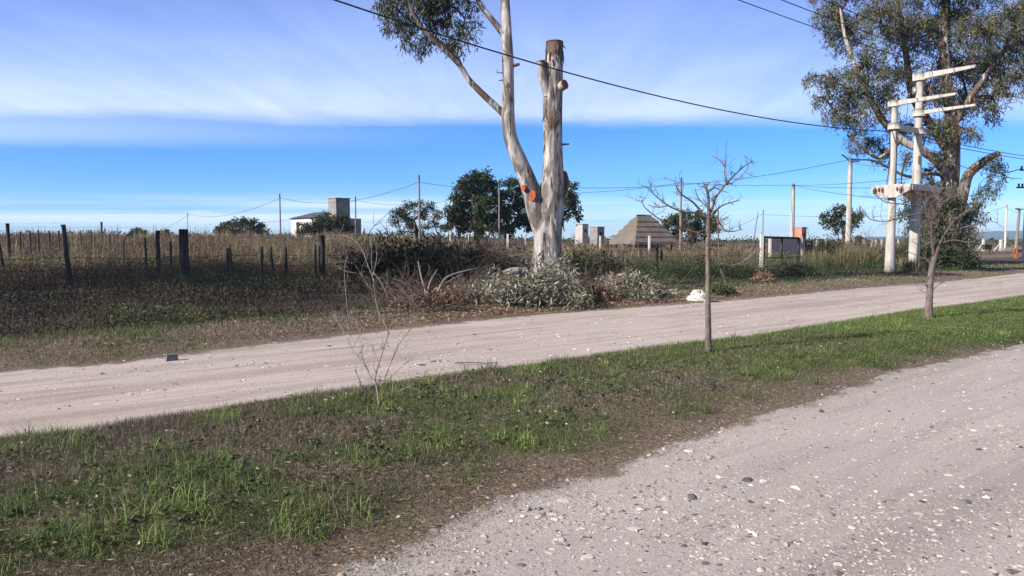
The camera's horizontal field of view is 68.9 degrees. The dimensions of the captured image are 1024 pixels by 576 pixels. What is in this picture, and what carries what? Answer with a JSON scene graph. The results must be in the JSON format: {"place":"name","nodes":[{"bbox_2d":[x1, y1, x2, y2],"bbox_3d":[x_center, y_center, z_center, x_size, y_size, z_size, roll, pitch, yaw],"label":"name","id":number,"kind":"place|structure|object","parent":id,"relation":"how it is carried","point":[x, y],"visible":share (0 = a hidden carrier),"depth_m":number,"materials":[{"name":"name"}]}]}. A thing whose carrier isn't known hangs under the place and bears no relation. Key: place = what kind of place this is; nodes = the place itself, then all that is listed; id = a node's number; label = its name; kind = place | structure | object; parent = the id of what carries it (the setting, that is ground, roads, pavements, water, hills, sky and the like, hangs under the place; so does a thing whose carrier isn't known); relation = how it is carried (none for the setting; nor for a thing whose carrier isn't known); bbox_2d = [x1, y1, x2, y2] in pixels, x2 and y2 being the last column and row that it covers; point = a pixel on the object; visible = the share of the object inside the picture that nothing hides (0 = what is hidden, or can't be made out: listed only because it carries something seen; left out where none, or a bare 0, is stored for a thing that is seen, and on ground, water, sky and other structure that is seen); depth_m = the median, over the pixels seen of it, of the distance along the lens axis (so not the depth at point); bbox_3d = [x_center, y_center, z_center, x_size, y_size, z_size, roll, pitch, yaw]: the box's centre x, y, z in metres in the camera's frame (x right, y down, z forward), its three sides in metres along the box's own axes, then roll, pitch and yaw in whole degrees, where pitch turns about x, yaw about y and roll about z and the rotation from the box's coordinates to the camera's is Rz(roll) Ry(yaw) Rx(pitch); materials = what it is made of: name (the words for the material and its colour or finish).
{"place":"outdoors","nodes":[
{"label":"outdoors","id":0,"kind":"place"},
{"bbox_2d":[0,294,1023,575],"bbox_3d":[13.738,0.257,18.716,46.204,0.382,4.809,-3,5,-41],"label":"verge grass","id":1,"kind":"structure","parent":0,"point":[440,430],"depth_m":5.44,"materials":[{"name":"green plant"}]},
{"bbox_2d":[0,273,1023,436],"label":"gravel road","id":2,"kind":"structure","parent":0,"point":[71,391],"depth_m":10.62,"materials":[{"name":"grey gravel"}]},
{"bbox_2d":[165,353,177,360],"bbox_3d":[-4.505,0.923,9.878,0.150,0.104,0.105,-3,5,-37],"label":"broken stone","id":3,"kind":"object","parent":2,"relation":"on","point":[171,357],"visible":0.86,"depth_m":9.84,"materials":[{"name":"grey stone"}]},
{"bbox_2d":[455,362,495,363],"bbox_3d":[-0.458,0.951,9.495,0.542,0.026,0.046,0,4,0],"label":"fallen stick","id":4,"kind":"object","parent":2,"relation":"on","point":[471,362],"visible":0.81,"depth_m":9.48,"materials":[{"name":"wood"}]},
{"bbox_2d":[0,276,1023,409],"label":"scattered stones","id":5,"kind":"object","parent":2,"relation":"on","point":[266,363],"visible":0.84,"depth_m":10.37,"materials":[{"name":"grey stone"}]},
{"bbox_2d":[0,240,1023,575],"bbox_3d":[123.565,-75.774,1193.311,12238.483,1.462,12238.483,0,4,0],"label":"ground","id":6,"kind":"structure","parent":0,"point":[374,544],"depth_m":6.35,"materials":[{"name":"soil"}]},
{"bbox_2d":[0,222,102,272],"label":"wire fence","id":7,"kind":"object","parent":6,"relation":"on","point":[8,243],"visible":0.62,"depth_m":36.90,"materials":[{"name":"brown wood"}]},
{"bbox_2d":[90,230,172,278],"bbox_3d":[-17.940,-1.668,33.879,0.417,2.184,22.178,-3,5,-35],"label":"wire fence","id":8,"kind":"object","parent":6,"relation":"on","point":[157,242],"visible":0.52,"depth_m":25.95,"materials":[{"name":"brown wood"}]},
{"bbox_2d":[127,226,147,235],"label":"field shrub","id":9,"kind":"object","parent":6,"relation":"on","point":[139,229],"visible":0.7,"depth_m":74.13,"materials":[{"name":"green plant"}]},
{"bbox_2d":[160,228,170,237],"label":"field shrub","id":10,"kind":"object","parent":6,"relation":"on","point":[167,232],"visible":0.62,"depth_m":73.58,"materials":[{"name":"green plant"}]},
{"bbox_2d":[211,216,271,236],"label":"field tree","id":11,"kind":"object","parent":6,"relation":"on","point":[244,223],"visible":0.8,"depth_m":109.21,"materials":[{"name":"green plant"}]},
{"bbox_2d":[279,194,280,234],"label":"utility pole","id":12,"kind":"object","parent":6,"relation":"on","point":[280,213],"visible":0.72,"depth_m":91.54,"materials":[{"name":"grey wood"}]},
{"bbox_2d":[189,199,277,216],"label":"power line","id":13,"kind":"object","parent":12,"relation":"attached to","point":[235,213],"visible":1,"depth_m":114.72,"materials":[{"name":"black metal"}]},
{"bbox_2d":[288,198,360,237],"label":"house","id":14,"kind":"structure","parent":6,"relation":"on","point":[341,205],"depth_m":98.40,"materials":[{"name":"white paint"}]},
{"bbox_2d":[294,210,356,238],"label":"field tree","id":15,"kind":"object","parent":6,"relation":"on","point":[329,224],"visible":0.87,"depth_m":92.17,"materials":[{"name":"green plant"}]},
{"bbox_2d":[355,196,356,235],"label":"utility pole","id":16,"kind":"object","parent":6,"relation":"on","point":[355,217],"visible":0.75,"depth_m":95.53,"materials":[{"name":"grey concrete"}]},
{"bbox_2d":[0,224,738,291],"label":"wire fence","id":17,"kind":"object","parent":6,"relation":"on","point":[183,257],"visible":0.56,"depth_m":21.71,"materials":[{"name":"brown wood"}]},
{"bbox_2d":[331,224,426,407],"bbox_3d":[-1.231,0.259,6.574,0.923,1.700,0.735,0,4,0],"label":"bare sapling","id":18,"kind":"object","parent":6,"relation":"on","point":[381,348],"visible":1,"depth_m":6.57,"materials":[{"name":"brown wood"}]},
{"bbox_2d":[0,222,772,281],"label":"field weed clumps","id":19,"kind":"object","parent":6,"relation":"on","point":[77,252],"visible":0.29,"depth_m":45.21,"materials":[{"name":"brown plant"}]},
{"bbox_2d":[387,199,444,242],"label":"tree","id":20,"kind":"object","parent":6,"relation":"on","point":[406,218],"visible":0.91,"depth_m":83.39,"materials":[{"name":"green plant"}]},
{"bbox_2d":[418,175,420,243],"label":"utility pole","id":21,"kind":"object","parent":6,"relation":"on","point":[419,235],"visible":0.76,"depth_m":65.62,"materials":[{"name":"brown wood"}]},
{"bbox_2d":[283,182,417,202],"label":"power line","id":22,"kind":"object","parent":21,"relation":"attached to","point":[353,200],"visible":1,"depth_m":74.89,"materials":[{"name":"black metal"}]},
{"bbox_2d":[21,283,826,359],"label":"fallen eucalyptus leaves","id":23,"kind":"object","parent":6,"relation":"on","point":[541,308],"visible":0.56,"depth_m":16.12,"materials":[{"name":"brown plant"}]},
{"bbox_2d":[318,209,530,295],"bbox_3d":[-2.643,-0.606,21.875,6.589,3.500,6.570,0,4,0],"label":"brush pile","id":24,"kind":"object","parent":6,"relation":"on","point":[392,264],"visible":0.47,"depth_m":21.60,"materials":[{"name":"brown plant"}]},
{"bbox_2d":[350,251,511,310],"bbox_3d":[-1.725,0.178,16.738,3.650,2.314,4.013,0,4,0],"label":"brush pile","id":25,"kind":"object","parent":6,"relation":"on","point":[456,294],"visible":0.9,"depth_m":16.43,"materials":[{"name":"brown plant"}]},
{"bbox_2d":[418,261,479,295],"bbox_3d":[-1.553,0.036,17.556,1.574,1.309,1.080,0,4,0],"label":"bare branch","id":26,"kind":"object","parent":6,"relation":"on","point":[441,284],"visible":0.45,"depth_m":17.53,"materials":[{"name":"wood"}]},
{"bbox_2d":[393,217,524,286],"bbox_3d":[-1.567,-0.724,21.867,4.104,2.936,5.238,0,4,0],"label":"brush pile","id":27,"kind":"object","parent":6,"relation":"on","point":[494,256],"visible":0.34,"depth_m":21.66,"materials":[{"name":"brown plant"}]},
{"bbox_2d":[469,249,483,258],"bbox_3d":[-1.051,-1.016,22.588,0.522,0.438,0.208,-2,4,-31],"label":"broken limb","id":28,"kind":"object","parent":27,"relation":"in","point":[477,253],"visible":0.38,"depth_m":22.53,"materials":[{"name":"brown plant"}]},
{"bbox_2d":[0,249,919,338],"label":"brown weeds","id":29,"kind":"object","parent":6,"relation":"on","point":[78,289],"visible":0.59,"depth_m":16.13,"materials":[{"name":"brown plant"}]},
{"bbox_2d":[370,0,568,277],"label":"eucalyptus tree","id":30,"kind":"object","parent":6,"relation":"on","point":[544,206],"visible":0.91,"depth_m":21.97,"materials":[{"name":"beige plant"}]},
{"bbox_2d":[441,166,512,247],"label":"tree","id":31,"kind":"object","parent":6,"relation":"on","point":[482,204],"visible":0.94,"depth_m":75.00,"materials":[{"name":"green plant"}]},
{"bbox_2d":[5,249,982,327],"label":"green weeds","id":32,"kind":"object","parent":6,"relation":"on","point":[642,273],"visible":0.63,"depth_m":22.47,"materials":[{"name":"green plant"}]},
{"bbox_2d":[498,180,499,250],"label":"utility pole","id":33,"kind":"object","parent":6,"relation":"on","point":[498,209],"visible":0.75,"depth_m":69.60,"materials":[{"name":"grey wood"}]},
{"bbox_2d":[356,189,495,204],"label":"power line","id":34,"kind":"object","parent":33,"relation":"attached to","point":[435,202],"visible":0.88,"depth_m":79.00,"materials":[{"name":"black metal"}]},
{"bbox_2d":[504,183,676,193],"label":"power line","id":35,"kind":"object","parent":33,"relation":"attached to","point":[605,191],"visible":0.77,"depth_m":66.89,"materials":[{"name":"black metal"}]},
{"bbox_2d":[486,241,532,281],"bbox_3d":[0.046,-0.598,23.829,3.106,1.874,2.838,0,4,0],"label":"brush pile","id":36,"kind":"object","parent":6,"relation":"on","point":[516,259],"visible":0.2,"depth_m":23.51,"materials":[{"name":"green plant"}]},
{"bbox_2d":[0,221,1021,288],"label":"tall dry grass","id":37,"kind":"structure","parent":6,"relation":"on","point":[290,246],"depth_m":48.70,"materials":[{"name":"brown plant"}]},
{"bbox_2d":[0,317,1023,557],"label":"broadleaf weeds","id":38,"kind":"object","parent":6,"relation":"on","point":[180,518],"visible":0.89,"depth_m":5.28,"materials":[{"name":"green plant"}]},
{"bbox_2d":[2,228,1022,245],"bbox_3d":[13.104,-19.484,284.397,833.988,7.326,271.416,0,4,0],"label":"distant scrub","id":39,"kind":"object","parent":6,"relation":"on","point":[996,242],"visible":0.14,"depth_m":184.97,"materials":[{"name":"green plant"}]},
{"bbox_2d":[438,232,598,310],"bbox_3d":[0.021,-0.278,19.028,4.152,2.377,5.630,0,4,0],"label":"bush","id":40,"kind":"object","parent":6,"relation":"on","point":[551,286],"visible":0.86,"depth_m":17.44,"materials":[{"name":"green plant"}]},
{"bbox_2d":[494,267,527,283],"bbox_3d":[-0.073,-0.298,20.921,1.126,0.561,0.343,-3,5,-38],"label":"sawn log","id":41,"kind":"object","parent":40,"relation":"on","point":[521,269],"visible":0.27,"depth_m":20.93,"materials":[{"name":"grey wood"}]},
{"bbox_2d":[401,229,650,251],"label":"wire fence","id":42,"kind":"object","parent":6,"relation":"on","point":[649,241],"visible":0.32,"depth_m":71.65,"materials":[{"name":"concrete"}]},
{"bbox_2d":[468,233,602,247],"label":"wire fence","id":43,"kind":"object","parent":6,"relation":"on","point":[513,239],"visible":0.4,"depth_m":90.43,"materials":[{"name":"metal"}]},
{"bbox_2d":[492,175,583,240],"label":"tree","id":44,"kind":"object","parent":6,"relation":"on","point":[570,203],"visible":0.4,"depth_m":78.26,"materials":[{"name":"green plant"}]},
{"bbox_2d":[526,228,636,284],"bbox_3d":[2.211,-1.011,25.561,3.340,2.148,7.493,1,4,22],"label":"bush","id":45,"kind":"object","parent":6,"relation":"on","point":[582,260],"visible":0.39,"depth_m":25.54,"materials":[{"name":"green plant"}]},
{"bbox_2d":[575,224,588,244],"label":"tank tower","id":46,"kind":"structure","parent":6,"relation":"on","point":[581,234],"depth_m":109.86,"materials":[{"name":"paint"}]},
{"bbox_2d":[590,227,603,244],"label":"tank tower","id":47,"kind":"structure","parent":6,"relation":"on","point":[596,233],"depth_m":103.95,"materials":[{"name":"paint"}]},
{"bbox_2d":[547,258,657,302],"bbox_3d":[2.107,-0.058,19.082,2.221,1.506,2.377,-3,4,-35],"label":"brush pile","id":48,"kind":"object","parent":6,"relation":"on","point":[598,290],"visible":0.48,"depth_m":18.68,"materials":[{"name":"brown plant"}]},
{"bbox_2d":[586,252,693,301],"bbox_3d":[3.197,-0.256,19.858,2.399,1.404,2.762,3,5,39],"label":"bush","id":49,"kind":"object","parent":6,"relation":"on","point":[645,287],"visible":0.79,"depth_m":19.45,"materials":[{"name":"green plant"}]},
{"bbox_2d":[608,214,678,251],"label":"thatched hut","id":50,"kind":"object","parent":6,"relation":"on","point":[638,230],"visible":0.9,"depth_m":75.18,"materials":[{"name":"brown plant"}]},
{"bbox_2d":[679,177,681,251],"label":"utility pole","id":51,"kind":"object","parent":6,"relation":"on","point":[680,235],"visible":0.66,"depth_m":65.66,"materials":[{"name":"brown wood"}]},
{"bbox_2d":[686,183,780,185],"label":"power line","id":52,"kind":"object","parent":51,"relation":"attached to","point":[744,185],"visible":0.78,"depth_m":70.45,"materials":[{"name":"black metal"}]},
{"bbox_2d":[591,240,778,279],"bbox_3d":[6.676,-0.840,30.251,10.260,2.196,3.790,-2,4,-33],"label":"bush","id":53,"kind":"object","parent":6,"relation":"on","point":[679,262],"visible":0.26,"depth_m":30.03,"materials":[{"name":"green plant"}]},
{"bbox_2d":[660,205,720,247],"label":"tree","id":54,"kind":"object","parent":6,"relation":"on","point":[697,225],"visible":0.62,"depth_m":91.54,"materials":[{"name":"green plant"}]},
{"bbox_2d":[627,142,762,352],"bbox_3d":[2.297,-0.529,9.710,1.856,2.851,0.755,0,4,0],"label":"bare sapling","id":55,"kind":"object","parent":6,"relation":"on","point":[708,336],"visible":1,"depth_m":9.66,"materials":[{"name":"brown plant"}]},
{"bbox_2d":[686,289,712,302],"bbox_3d":[4.872,0.251,19.351,0.732,0.454,0.557,0,4,0],"label":"rubbish sack","id":56,"kind":"object","parent":6,"relation":"on","point":[698,295],"visible":0.69,"depth_m":19.21,"materials":[{"name":"white plastic"}]},
{"bbox_2d":[711,281,737,296],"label":"bush","id":57,"kind":"object","parent":6,"relation":"on","point":[723,289],"visible":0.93,"depth_m":21.02,"materials":[{"name":"green plant"}]},
{"bbox_2d":[751,214,757,253],"bbox_3d":[14.203,-2.719,43.916,0.505,3.461,0.069,0,4,0],"label":"leaning stake","id":58,"kind":"object","parent":6,"relation":"on","point":[754,234],"visible":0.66,"depth_m":43.87,"materials":[{"name":"grey wood"}]},
{"bbox_2d":[749,268,773,283],"bbox_3d":[8.711,-0.377,26.051,0.966,0.662,0.827,2,4,24],"label":"brush pile","id":59,"kind":"object","parent":6,"relation":"on","point":[763,277],"visible":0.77,"depth_m":25.91,"materials":[{"name":"brown plant"}]},
{"bbox_2d":[768,238,771,259],"bbox_3d":[17.940,-2.671,51.936,0.200,1.740,0.200,0,4,0],"label":"white post","id":60,"kind":"object","parent":6,"relation":"on","point":[769,246],"visible":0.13,"depth_m":51.85,"materials":[{"name":"concrete"}]},
{"bbox_2d":[743,233,802,266],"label":"field gate","id":61,"kind":"structure","parent":6,"relation":"on","point":[799,244],"depth_m":39.93,"materials":[{"name":"black paint"}]},
{"bbox_2d":[768,238,796,256],"bbox_3d":[23.431,-3.478,63.945,5.931,1.819,0.088,-3,5,-43],"label":"plank fence","id":62,"kind":"object","parent":6,"relation":"on","point":[790,245],"visible":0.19,"depth_m":63.84,"materials":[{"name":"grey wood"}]},
{"bbox_2d":[753,251,818,276],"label":"bush","id":63,"kind":"object","parent":6,"relation":"on","point":[785,266],"visible":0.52,"depth_m":30.82,"materials":[{"name":"green plant"}]},
{"bbox_2d":[790,183,794,236],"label":"concrete pole","id":64,"kind":"object","parent":6,"relation":"on","point":[792,225],"visible":0.76,"depth_m":73.54,"materials":[{"name":"white concrete"}]},
{"bbox_2d":[794,227,806,248],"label":"tank tower","id":65,"kind":"structure","parent":6,"relation":"on","point":[800,231],"depth_m":85.89,"materials":[{"name":"orange brick"}]},
{"bbox_2d":[804,240,812,259],"bbox_3d":[17.442,-2.001,43.964,0.870,1.644,0.074,-3,5,-39],"label":"notice board","id":66,"kind":"object","parent":6,"relation":"on","point":[808,245],"visible":0.78,"depth_m":43.85,"materials":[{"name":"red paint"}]},
{"bbox_2d":[798,247,831,267],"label":"grass tussock","id":67,"kind":"object","parent":6,"relation":"on","point":[820,255],"depth_m":39.62,"materials":[{"name":"plant"}]},
{"bbox_2d":[790,228,877,263],"bbox_3d":[19.733,-2.361,45.967,5.630,2.802,4.302,0,4,0],"label":"bush","id":68,"kind":"object","parent":6,"relation":"on","point":[824,246],"visible":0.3,"depth_m":45.34,"materials":[{"name":"green plant"}]},
{"bbox_2d":[816,203,866,244],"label":"tree","id":69,"kind":"object","parent":6,"relation":"on","point":[835,221],"visible":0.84,"depth_m":87.69,"materials":[{"name":"green plant"}]},
{"bbox_2d":[842,154,859,245],"bbox_3d":[29.169,-6.984,64.688,1.494,9.138,0.532,1,4,16],"label":"concrete pole","id":70,"kind":"object","parent":6,"relation":"on","point":[849,207],"visible":0.81,"depth_m":64.50,"materials":[{"name":"white concrete"}]},
{"bbox_2d":[503,160,845,187],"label":"power line","id":71,"kind":"object","parent":70,"relation":"attached to","point":[707,182],"visible":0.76,"depth_m":66.34,"materials":[{"name":"black metal"}]},
{"bbox_2d":[823,241,884,268],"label":"grass tussock","id":72,"kind":"object","parent":6,"relation":"on","point":[859,254],"depth_m":39.94,"materials":[{"name":"plant"}]},
{"bbox_2d":[816,239,899,249],"bbox_3d":[28.639,-3.148,61.557,12.505,1.824,0.605,-3,5,-37],"label":"wire fence","id":73,"kind":"object","parent":6,"relation":"on","point":[863,241],"visible":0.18,"depth_m":62.35,"materials":[{"name":"concrete"}]},
{"bbox_2d":[854,235,864,241],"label":"field shrub","id":74,"kind":"object","parent":6,"relation":"on","point":[858,237],"visible":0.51,"depth_m":109.50,"materials":[{"name":"green plant"}]},
{"bbox_2d":[840,225,929,266],"bbox_3d":[21.381,-2.395,44.238,4.295,2.889,7.498,0,4,0],"label":"bush","id":75,"kind":"object","parent":6,"relation":"on","point":[876,246],"visible":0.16,"depth_m":43.85,"materials":[{"name":"green plant"}]},
{"bbox_2d":[872,237,925,268],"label":"bush","id":76,"kind":"object","parent":6,"relation":"on","point":[902,248],"visible":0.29,"depth_m":37.42,"materials":[{"name":"green plant"}]},
{"bbox_2d":[895,255,928,271],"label":"grass tussock","id":77,"kind":"object","parent":6,"relation":"on","point":[911,265],"depth_m":34.84,"materials":[{"name":"plant"}]},
{"bbox_2d":[801,0,1023,252],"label":"eucalyptus tree","id":78,"kind":"object","parent":6,"relation":"on","point":[948,172],"visible":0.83,"depth_m":42.76,"materials":[{"name":"green plant"}]},
{"bbox_2d":[871,58,975,272],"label":"transformer platform","id":79,"kind":"structure","parent":6,"relation":"on","point":[893,188],"depth_m":33.93,"materials":[{"name":"concrete"}]},
{"bbox_2d":[334,0,892,131],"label":"power line","id":80,"kind":"object","parent":79,"relation":"attached to","point":[580,75],"visible":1,"depth_m":20.83,"materials":[{"name":"black metal"}]},
{"bbox_2d":[739,0,930,66],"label":"power line","id":81,"kind":"object","parent":79,"relation":"attached to","point":[828,32],"visible":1,"depth_m":28.51,"materials":[{"name":"black metal"}]},
{"bbox_2d":[793,185,887,199],"bbox_3d":[22.304,-7.071,53.657,0.025,3.591,41.335,1,4,15],"label":"power line","id":82,"kind":"object","parent":79,"relation":"attached to","point":[843,194],"visible":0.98,"depth_m":44.89,"materials":[{"name":"black metal"}]},
{"bbox_2d":[782,0,952,63],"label":"power line","id":83,"kind":"object","parent":79,"relation":"attached to","point":[862,30],"visible":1,"depth_m":28.37,"materials":[{"name":"black metal"}]},
{"bbox_2d":[826,178,911,184],"bbox_3d":[23.245,-7.666,54.421,0.025,2.501,39.337,1,4,12],"label":"power line","id":84,"kind":"object","parent":79,"relation":"attached to","point":[865,182],"visible":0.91,"depth_m":44.54,"materials":[{"name":"black metal"}]},
{"bbox_2d":[823,0,972,59],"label":"power line","id":85,"kind":"object","parent":79,"relation":"attached to","point":[894,29],"visible":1,"depth_m":28.19,"materials":[{"name":"black metal"}]},
{"bbox_2d":[922,140,1021,158],"bbox_3d":[37.411,-8.710,50.344,47.483,1.526,0.036,-3,5,-40],"label":"power line","id":86,"kind":"object","parent":79,"relation":"attached to","point":[969,149],"visible":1,"depth_m":39.24,"materials":[{"name":"black metal"}]},
{"bbox_2d":[922,136,1023,155],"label":"power line","id":87,"kind":"object","parent":79,"relation":"attached to","point":[971,146],"visible":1,"depth_m":39.23,"materials":[{"name":"black metal"}]},
{"bbox_2d":[928,152,1021,178],"bbox_3d":[27.817,-6.986,44.142,0.033,0.375,21.071,4,5,44],"label":"power line","id":88,"kind":"object","parent":79,"relation":"attached to","point":[968,168],"visible":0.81,"depth_m":41.42,"materials":[{"name":"black metal"}]},
{"bbox_2d":[858,172,1008,317],"bbox_3d":[7.768,-0.805,13.909,2.646,2.881,1.145,0,4,0],"label":"bare sapling","id":89,"kind":"object","parent":6,"relation":"on","point":[928,308],"visible":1,"depth_m":13.95,"materials":[{"name":"brown plant"}]},
{"bbox_2d":[920,238,984,268],"bbox_3d":[22.853,-1.755,39.970,6.232,1.943,2.948,-2,4,-24],"label":"bush","id":90,"kind":"object","parent":6,"relation":"on","point":[957,256],"visible":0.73,"depth_m":39.45,"materials":[{"name":"green plant"}]},
{"bbox_2d":[968,239,1004,250],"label":"wire fence","id":91,"kind":"object","parent":6,"relation":"on","point":[1000,245],"visible":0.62,"depth_m":97.72,"materials":[{"name":"concrete"}]},
{"bbox_2d":[982,245,991,253],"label":"waste basket","id":92,"kind":"object","parent":6,"relation":"on","point":[986,247],"visible":0.91,"depth_m":78.73,"materials":[{"name":"grey metal"}]},
{"bbox_2d":[1004,205,1007,247],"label":"concrete pole","id":93,"kind":"object","parent":6,"relation":"on","point":[1005,235],"visible":0.8,"depth_m":104.59,"materials":[{"name":"white concrete"}]},
{"bbox_2d":[1013,248,1021,258],"bbox_3d":[40.465,-2.756,59.459,1.100,0.840,0.400,0,4,0],"label":"road barrier","id":94,"kind":"object","parent":6,"relation":"on","point":[1016,251],"visible":0.77,"depth_m":59.39,"materials":[{"name":"orange plastic"}]},
{"bbox_2d":[1014,208,1023,252],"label":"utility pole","id":95,"kind":"object","parent":6,"relation":"on","point":[1017,230],"visible":0.77,"depth_m":87.63,"materials":[{"name":"concrete"}]},
{"bbox_2d":[1016,166,1023,260],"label":"utility pole","id":96,"kind":"object","parent":6,"relation":"on","point":[1022,185],"visible":0.93,"depth_m":51.85,"materials":[{"name":"wood"}]},
{"bbox_2d":[0,261,1023,368],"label":"dry roadside grass","id":97,"kind":"structure","parent":0,"point":[132,330],"depth_m":12.83,"materials":[{"name":"brown plant"}]},
{"bbox_2d":[0,0,1023,239],"label":"sky","id":98,"kind":"structure","parent":0,"point":[149,114],"materials":[{"name":"blue"}]},
{"bbox_2d":[131,341,1023,575],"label":"gravel road","id":99,"kind":"structure","parent":0,"point":[886,465],"depth_m":4.67,"materials":[{"name":"grey gravel"}]},
{"bbox_2d":[806,231,1022,239],"bbox_3d":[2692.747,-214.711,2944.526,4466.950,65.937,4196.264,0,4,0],"label":"hills","id":100,"kind":"structure","parent":0,"point":[996,235],"depth_m":3228.40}
]}

